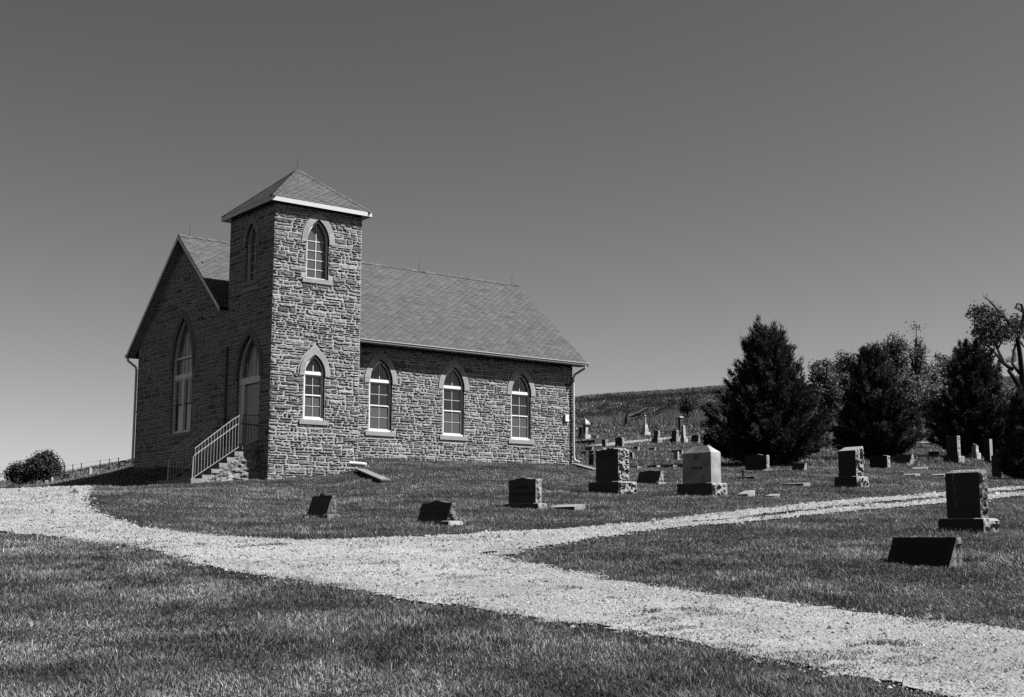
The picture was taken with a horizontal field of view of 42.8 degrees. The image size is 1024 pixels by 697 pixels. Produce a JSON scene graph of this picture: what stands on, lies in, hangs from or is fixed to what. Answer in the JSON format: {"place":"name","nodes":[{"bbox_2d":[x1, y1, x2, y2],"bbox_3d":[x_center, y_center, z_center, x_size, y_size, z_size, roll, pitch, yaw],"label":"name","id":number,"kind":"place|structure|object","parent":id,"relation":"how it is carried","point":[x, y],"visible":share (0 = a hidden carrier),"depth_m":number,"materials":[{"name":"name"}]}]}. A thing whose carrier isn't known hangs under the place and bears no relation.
{"place":"outdoors","nodes":[
{"label":"outdoors","id":0,"kind":"place"},
{"bbox_2d":[0,535,1023,696],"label":"grass","id":1,"kind":"structure","parent":0,"point":[277,632],"depth_m":10.95,"materials":[{"name":"grey plant"}]},
{"bbox_2d":[0,378,1023,696],"bbox_3d":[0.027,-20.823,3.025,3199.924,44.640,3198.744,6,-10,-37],"label":"ground","id":2,"kind":"structure","parent":0,"point":[462,530],"depth_m":21.05,"materials":[{"name":"grey plant"}]},
{"bbox_2d":[0,460,30,484],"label":"broadleaf tree","id":3,"kind":"object","parent":2,"relation":"on","point":[11,472],"visible":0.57,"depth_m":105.54,"materials":[{"name":"grey plant"}]},
{"bbox_2d":[17,455,41,484],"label":"bush","id":4,"kind":"object","parent":2,"relation":"on","point":[24,476],"visible":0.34,"depth_m":101.72,"materials":[{"name":"black plant"}]},
{"bbox_2d":[24,449,65,481],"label":"bush","id":5,"kind":"object","parent":2,"relation":"on","point":[46,465],"visible":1,"depth_m":99.69,"materials":[{"name":"grey plant"}]},
{"bbox_2d":[4,457,118,479],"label":"wire fence","id":6,"kind":"object","parent":2,"relation":"on","point":[84,466],"visible":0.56,"depth_m":135.07,"materials":[{"name":"black metal"}]},
{"bbox_2d":[118,460,131,467],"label":"pipe gate","id":7,"kind":"structure","parent":2,"relation":"on","point":[119,465],"depth_m":120.03,"materials":[{"name":"black metal"}]},
{"bbox_2d":[304,492,340,517],"bbox_3d":[-3.728,3.125,25.536,0.305,0.646,1.040,6,-10,-37],"label":"gravestone","id":8,"kind":"object","parent":2,"relation":"on","point":[323,504],"visible":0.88,"depth_m":25.38,"materials":[{"name":"stone"}]},
{"bbox_2d":[125,165,589,483],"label":"church","id":9,"kind":"structure","parent":2,"relation":"on","point":[285,331],"depth_m":50.28,"materials":[{"name":"stone"}]},
{"bbox_2d":[167,310,194,437],"bbox_3d":[-12.684,0.938,50.475,0.280,4.937,2.360,6,-10,-37],"label":"window","id":10,"kind":"structure","parent":9,"relation":"in","point":[185,351],"depth_m":50.69,"materials":[{"name":"grey glass"}]},
{"bbox_2d":[233,326,262,443],"bbox_3d":[-9.175,1.281,45.875,0.295,4.144,2.260,6,-10,-37],"label":"doorway","id":11,"kind":"structure","parent":9,"relation":"in","point":[251,369],"depth_m":46.09,"materials":[{"name":"white paint"}]},
{"bbox_2d":[241,215,259,287],"bbox_3d":[-9.229,-3.499,46.612,0.300,2.565,1.320,6,-10,-37],"label":"window","id":12,"kind":"structure","parent":9,"relation":"in","point":[254,238],"depth_m":46.80,"materials":[{"name":"grey glass"}]},
{"bbox_2d":[299,347,329,425],"bbox_3d":[-6.929,1.312,45.553,1.200,2.706,0.260,6,-10,-37],"label":"window","id":13,"kind":"structure","parent":9,"relation":"in","point":[311,368],"depth_m":45.58,"materials":[{"name":"grey glass"}]},
{"bbox_2d":[302,212,334,285],"bbox_3d":[-6.919,-3.563,46.289,1.320,2.605,0.300,6,-10,-37],"label":"window","id":14,"kind":"structure","parent":9,"relation":"in","point":[315,236],"depth_m":46.36,"materials":[{"name":"grey glass"}]},
{"bbox_2d":[364,352,397,436],"bbox_3d":[-5.145,1.768,50.830,1.510,3.285,0.260,6,-10,-37],"label":"window","id":15,"kind":"structure","parent":9,"relation":"in","point":[376,373],"depth_m":50.86,"materials":[{"name":"grey glass"}]},
{"bbox_2d":[438,359,468,440],"bbox_3d":[-2.404,2.075,52.919,1.510,3.285,0.260,6,-10,-37],"label":"window","id":16,"kind":"structure","parent":9,"relation":"in","point":[450,381],"depth_m":52.97,"materials":[{"name":"grey glass"}]},
{"bbox_2d":[507,366,535,444],"bbox_3d":[0.345,2.383,55.015,1.510,3.285,0.260,6,-10,-37],"label":"window","id":17,"kind":"structure","parent":9,"relation":"in","point":[517,386],"depth_m":55.05,"materials":[{"name":"grey glass"}]},
{"bbox_2d":[349,461,366,466],"bbox_3d":[-5.376,4.041,45.575,0.600,0.207,0.151,0,-8,-2],"label":"drain pipe","id":18,"kind":"object","parent":2,"relation":"on","point":[352,463],"visible":1,"depth_m":45.51,"materials":[{"name":"white paint"}]},
{"bbox_2d":[356,469,390,480],"bbox_3d":[-4.554,4.108,42.562,0.320,0.055,5.690,2,-2,-15],"label":"splash board","id":19,"kind":"object","parent":2,"relation":"on","point":[374,475],"visible":1,"depth_m":41.87,"materials":[{"name":"concrete"}]},
{"bbox_2d":[410,501,462,525],"bbox_3d":[-1.333,2.969,23.001,0.318,0.577,1.302,6,-10,-37],"label":"gravestone","id":20,"kind":"object","parent":2,"relation":"on","point":[442,512],"visible":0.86,"depth_m":22.85,"materials":[{"name":"stone"}]},
{"bbox_2d":[0,423,991,487],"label":"grass","id":21,"kind":"structure","parent":2,"relation":"on","point":[825,458],"depth_m":84.06,"materials":[{"name":"grey plant"}]},
{"bbox_2d":[0,375,1018,482],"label":"prairie grass","id":22,"kind":"structure","parent":2,"relation":"on","point":[622,429],"depth_m":200.16,"materials":[{"name":"grey plant"}]},
{"bbox_2d":[0,456,1023,539],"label":"grass","id":23,"kind":"structure","parent":2,"relation":"on","point":[147,490],"depth_m":30.87,"materials":[{"name":"grey plant"}]},
{"bbox_2d":[504,478,546,508],"bbox_3d":[0.280,3.220,28.399,0.254,0.808,1.267,6,-10,-37],"label":"gravestone","id":24,"kind":"object","parent":2,"relation":"on","point":[525,492],"visible":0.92,"depth_m":28.23,"materials":[{"name":"stone"}]},
{"bbox_2d":[548,504,584,509],"bbox_3d":[1.172,3.482,28.084,0.295,0.261,0.917,6,-10,-37],"label":"grave marker","id":25,"kind":"object","parent":2,"relation":"on","point":[575,506],"visible":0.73,"depth_m":27.86,"materials":[{"name":"stone"}]},
{"bbox_2d":[578,427,582,437],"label":"gravestone","id":26,"kind":"object","parent":2,"relation":"on","point":[580,430],"visible":0.69,"depth_m":130.43,"materials":[{"name":"stone"}]},
{"bbox_2d":[573,463,595,470],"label":"downspout","id":27,"kind":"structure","parent":2,"relation":"on","point":[584,466],"depth_m":54.81,"materials":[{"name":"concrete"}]},
{"bbox_2d":[580,419,590,438],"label":"gravestone","id":28,"kind":"object","parent":2,"relation":"on","point":[585,423],"visible":0.89,"depth_m":124.37,"materials":[{"name":"stone"}]},
{"bbox_2d":[575,440,598,443],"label":"plot wall","id":29,"kind":"structure","parent":2,"relation":"on","point":[589,441],"depth_m":107.26,"materials":[{"name":"stone"}]},
{"bbox_2d":[584,447,593,450],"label":"gravestone","id":30,"kind":"object","parent":2,"relation":"on","point":[589,448],"visible":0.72,"depth_m":90.32,"materials":[{"name":"stone"}]},
{"bbox_2d":[588,454,593,465],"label":"gravestone","id":31,"kind":"object","parent":2,"relation":"on","point":[591,460],"visible":0.77,"depth_m":61.22,"materials":[{"name":"stone"}]},
{"bbox_2d":[602,439,607,446],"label":"gravestone","id":32,"kind":"object","parent":2,"relation":"on","point":[604,442],"visible":0.77,"depth_m":97.02,"materials":[{"name":"stone"}]},
{"bbox_2d":[588,448,636,493],"bbox_3d":[2.804,3.476,36.384,0.688,1.425,1.464,6,-10,-37],"label":"gravestone","id":33,"kind":"object","parent":2,"relation":"on","point":[612,470],"visible":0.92,"depth_m":36.10,"materials":[{"name":"stone"}]},
{"bbox_2d":[615,437,623,446],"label":"gravestone","id":34,"kind":"object","parent":2,"relation":"on","point":[619,441],"visible":0.71,"depth_m":96.45,"materials":[{"name":"stone"}]},
{"bbox_2d":[640,415,650,434],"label":"gravestone","id":35,"kind":"object","parent":2,"relation":"on","point":[645,430],"visible":0.98,"depth_m":142.18,"materials":[{"name":"stone"}]},
{"bbox_2d":[575,388,724,402],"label":"skyline weeds","id":36,"kind":"object","parent":2,"relation":"on","point":[656,395],"visible":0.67,"depth_m":249.20,"materials":[{"name":"grey plant"}]},
{"bbox_2d":[575,407,726,425],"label":"tall dry grass","id":37,"kind":"structure","parent":2,"relation":"on","point":[667,418],"depth_m":184.76,"materials":[{"name":"grey plant"}]},
{"bbox_2d":[637,470,665,483],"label":"gravestone","id":38,"kind":"object","parent":2,"relation":"on","point":[651,476],"visible":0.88,"depth_m":42.75,"materials":[{"name":"stone"}]},
{"bbox_2d":[624,400,678,423],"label":"broken tree","id":39,"kind":"object","parent":2,"relation":"on","point":[636,414],"visible":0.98,"depth_m":175.88,"materials":[{"name":"grey plant"}]},
{"bbox_2d":[575,393,728,417],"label":"hillside scrub","id":40,"kind":"object","parent":2,"relation":"on","point":[633,401],"visible":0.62,"depth_m":227.06,"materials":[{"name":"grey plant"}]},
{"bbox_2d":[651,430,661,442],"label":"gravestone","id":41,"kind":"object","parent":2,"relation":"on","point":[656,438],"visible":0.9,"depth_m":108.29,"materials":[{"name":"stone"}]},
{"bbox_2d":[664,465,677,467],"bbox_3d":[7.469,5.627,61.456,0.300,0.254,0.686,6,-10,-37],"label":"grave marker","id":42,"kind":"object","parent":2,"relation":"on","point":[665,466],"visible":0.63,"depth_m":61.30,"materials":[{"name":"stone"}]},
{"bbox_2d":[670,430,679,442],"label":"gravestone","id":43,"kind":"object","parent":2,"relation":"on","point":[675,438],"visible":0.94,"depth_m":109.34,"materials":[{"name":"stone"}]},
{"bbox_2d":[673,452,680,459],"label":"gravestone","id":44,"kind":"object","parent":2,"relation":"on","point":[676,455],"visible":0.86,"depth_m":72.07,"materials":[{"name":"stone"}]},
{"bbox_2d":[671,450,682,453],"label":"gravestone","id":45,"kind":"object","parent":2,"relation":"on","point":[679,451],"visible":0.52,"depth_m":83.04,"materials":[{"name":"stone"}]},
{"bbox_2d":[677,416,683,430],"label":"gravestone","id":46,"kind":"object","parent":2,"relation":"on","point":[680,421],"visible":0.76,"depth_m":162.01,"materials":[{"name":"stone"}]},
{"bbox_2d":[680,424,687,442],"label":"gravestone","id":47,"kind":"object","parent":2,"relation":"on","point":[683,434],"visible":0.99,"depth_m":109.45,"materials":[{"name":"stone"}]},
{"bbox_2d":[677,394,698,420],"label":"broadleaf tree","id":48,"kind":"object","parent":2,"relation":"on","point":[686,403],"visible":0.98,"depth_m":185.90,"materials":[{"name":"black plant"}]},
{"bbox_2d":[691,435,701,442],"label":"gravestone","id":49,"kind":"object","parent":2,"relation":"on","point":[695,438],"visible":0.66,"depth_m":109.66,"materials":[{"name":"stone"}]},
{"bbox_2d":[677,445,726,495],"bbox_3d":[5.012,3.309,34.544,0.576,1.475,1.459,6,-10,-37],"label":"gravestone","id":50,"kind":"object","parent":2,"relation":"on","point":[702,470],"visible":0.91,"depth_m":34.28,"materials":[{"name":"stone"}]},
{"bbox_2d":[724,477,760,478],"bbox_3d":[8.055,4.656,45.953,0.329,0.219,1.574,6,-10,-37],"label":"ledger stone","id":51,"kind":"object","parent":2,"relation":"on","point":[747,477],"visible":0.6,"depth_m":45.46,"materials":[{"name":"stone"}]},
{"bbox_2d":[738,490,754,496],"bbox_3d":[6.029,3.797,33.599,0.267,0.293,0.372,6,-10,-37],"label":"grave marker","id":52,"kind":"object","parent":2,"relation":"on","point":[748,493],"visible":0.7,"depth_m":33.52,"materials":[{"name":"stone"}]},
{"bbox_2d":[745,454,770,470],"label":"gravestone","id":53,"kind":"object","parent":2,"relation":"on","point":[759,462],"visible":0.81,"depth_m":55.77,"materials":[{"name":"stone"}]},
{"bbox_2d":[697,314,840,464],"bbox_3d":[12.305,2.044,63.191,6.748,7.540,6.325,-1,-8,4],"label":"cedar tree","id":54,"kind":"object","parent":2,"relation":"on","point":[769,406],"visible":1,"depth_m":62.14,"materials":[{"name":"black plant"}]},
{"bbox_2d":[765,494,779,496],"bbox_3d":[6.677,3.831,33.453,0.213,0.210,0.319,6,-10,-37],"label":"grave marker","id":55,"kind":"object","parent":2,"relation":"on","point":[772,495],"visible":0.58,"depth_m":33.40,"materials":[{"name":"stone"}]},
{"bbox_2d":[782,483,809,485],"bbox_3d":[8.768,4.263,40.246,0.335,0.244,0.854,6,-10,-37],"label":"grave marker","id":56,"kind":"object","parent":2,"relation":"on","point":[799,484],"visible":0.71,"depth_m":40.01,"materials":[{"name":"stone"}]},
{"bbox_2d":[792,463,806,469],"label":"gravestone","id":57,"kind":"object","parent":2,"relation":"on","point":[799,466],"visible":0.66,"depth_m":55.98,"materials":[{"name":"stone"}]},
{"bbox_2d":[804,358,845,415],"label":"broadleaf tree","id":58,"kind":"object","parent":2,"relation":"on","point":[831,388],"visible":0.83,"depth_m":139.82,"materials":[{"name":"grey plant"}]},
{"bbox_2d":[821,349,857,404],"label":"broadleaf tree","id":59,"kind":"object","parent":2,"relation":"on","point":[843,369],"visible":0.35,"depth_m":149.95,"materials":[{"name":"grey plant"}]},
{"bbox_2d":[834,446,868,487],"bbox_3d":[10.267,3.663,39.536,0.565,1.389,1.035,6,-10,-37],"label":"gravestone","id":60,"kind":"object","parent":2,"relation":"on","point":[851,466],"visible":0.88,"depth_m":39.34,"materials":[{"name":"stone"}]},
{"bbox_2d":[824,342,932,458],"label":"cedar tree","id":61,"kind":"object","parent":2,"relation":"on","point":[874,418],"visible":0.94,"depth_m":71.51,"materials":[{"name":"black plant"}]},
{"bbox_2d":[869,455,889,467],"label":"gravestone","id":62,"kind":"object","parent":2,"relation":"on","point":[880,461],"visible":0.69,"depth_m":59.86,"materials":[{"name":"stone"}]},
{"bbox_2d":[877,332,911,380],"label":"broadleaf tree","id":63,"kind":"object","parent":2,"relation":"on","point":[898,345],"visible":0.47,"depth_m":155.16,"materials":[{"name":"grey plant"}]},
{"bbox_2d":[891,455,913,463],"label":"gravestone","id":64,"kind":"object","parent":2,"relation":"on","point":[900,459],"visible":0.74,"depth_m":65.45,"materials":[{"name":"stone"}]},
{"bbox_2d":[894,372,928,429],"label":"broadleaf tree","id":65,"kind":"object","parent":2,"relation":"on","point":[910,384],"visible":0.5,"depth_m":131.49,"materials":[{"name":"grey plant"}]},
{"bbox_2d":[905,473,919,475],"bbox_3d":[15.221,4.885,49.776,0.314,0.233,0.603,6,-10,-37],"label":"grave marker","id":66,"kind":"object","parent":2,"relation":"on","point":[918,474],"visible":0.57,"depth_m":49.62,"materials":[{"name":"stone"}]},
{"bbox_2d":[895,321,932,430],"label":"broadleaf tree","id":67,"kind":"object","parent":2,"relation":"on","point":[916,366],"visible":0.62,"depth_m":135.43,"materials":[{"name":"grey plant"}]},
{"bbox_2d":[912,466,927,468],"bbox_3d":[18.263,5.423,58.462,0.152,0.254,0.769,6,-10,-37],"label":"grave marker","id":68,"kind":"object","parent":2,"relation":"on","point":[920,467],"visible":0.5,"depth_m":58.43,"materials":[{"name":"stone"}]},
{"bbox_2d":[887,537,961,568],"bbox_3d":[4.995,2.548,15.886,0.288,0.499,0.968,6,-10,-37],"label":"gravestone","id":69,"kind":"object","parent":2,"relation":"on","point":[936,551],"visible":0.77,"depth_m":15.80,"materials":[{"name":"stone"}]},
{"bbox_2d":[902,352,948,427],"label":"broadleaf tree","id":70,"kind":"object","parent":2,"relation":"on","point":[936,375],"visible":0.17,"depth_m":139.81,"materials":[{"name":"grey plant"}]},
{"bbox_2d":[913,379,947,424],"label":"broadleaf tree","id":71,"kind":"object","parent":2,"relation":"on","point":[930,392],"visible":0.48,"depth_m":127.74,"materials":[{"name":"grey plant"}]},
{"bbox_2d":[928,451,938,455],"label":"gravestone","id":72,"kind":"object","parent":2,"relation":"on","point":[932,453],"visible":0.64,"depth_m":78.73,"materials":[{"name":"stone"}]},
{"bbox_2d":[928,350,953,382],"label":"broadleaf tree","id":73,"kind":"object","parent":2,"relation":"on","point":[943,364],"visible":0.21,"depth_m":150.02,"materials":[{"name":"grey plant"}]},
{"bbox_2d":[943,435,964,463],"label":"gravestone","id":74,"kind":"object","parent":2,"relation":"on","point":[953,450],"visible":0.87,"depth_m":66.42,"materials":[{"name":"stone"}]},
{"bbox_2d":[925,337,1010,456],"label":"cedar tree","id":75,"kind":"object","parent":2,"relation":"on","point":[971,413],"visible":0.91,"depth_m":77.49,"materials":[{"name":"black plant"}]},
{"bbox_2d":[938,469,999,533],"bbox_3d":[7.446,2.561,21.351,0.416,1.170,0.982,6,-10,-37],"label":"gravestone","id":76,"kind":"object","parent":2,"relation":"on","point":[967,493],"visible":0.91,"depth_m":21.21,"materials":[{"name":"stone"}]},
{"bbox_2d":[970,444,980,459],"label":"gravestone","id":77,"kind":"object","parent":2,"relation":"on","point":[975,453],"visible":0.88,"depth_m":72.75,"materials":[{"name":"stone"}]},
{"bbox_2d":[983,439,992,462],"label":"gravestone","id":78,"kind":"object","parent":2,"relation":"on","point":[988,449],"visible":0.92,"depth_m":66.65,"materials":[{"name":"stone"}]},
{"bbox_2d":[965,291,1023,390],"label":"bare limbed tree","id":79,"kind":"object","parent":2,"relation":"on","point":[988,324],"visible":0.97,"depth_m":97.24,"materials":[{"name":"grey plant"}]},
{"bbox_2d":[991,455,1003,477],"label":"gravestone","id":80,"kind":"object","parent":2,"relation":"on","point":[995,471],"visible":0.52,"depth_m":47.59,"materials":[{"name":"stone"}]},
{"bbox_2d":[994,385,1023,478],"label":"cedar tree","id":81,"kind":"object","parent":2,"relation":"on","point":[1011,459],"visible":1,"depth_m":45.95,"materials":[{"name":"black plant"}]},
{"bbox_2d":[1000,382,1017,406],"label":"broadleaf tree","id":82,"kind":"object","parent":2,"relation":"on","point":[1010,389],"visible":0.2,"depth_m":149.10,"materials":[{"name":"grey plant"}]},
{"bbox_2d":[0,485,1023,696],"bbox_3d":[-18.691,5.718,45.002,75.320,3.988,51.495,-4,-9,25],"label":"gravel road","id":83,"kind":"structure","parent":0,"point":[737,629],"depth_m":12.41,"materials":[{"name":"grey gravel"}]},
{"bbox_2d":[0,0,1023,480],"label":"sky","id":84,"kind":"structure","parent":0,"point":[658,178],"materials":[{"name":"grey"}]},
{"bbox_2d":[589,436,688,445],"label":"gravel path","id":85,"kind":"structure","parent":0,"point":[630,441],"depth_m":109.38,"materials":[{"name":"grey gravel"}]}
]}

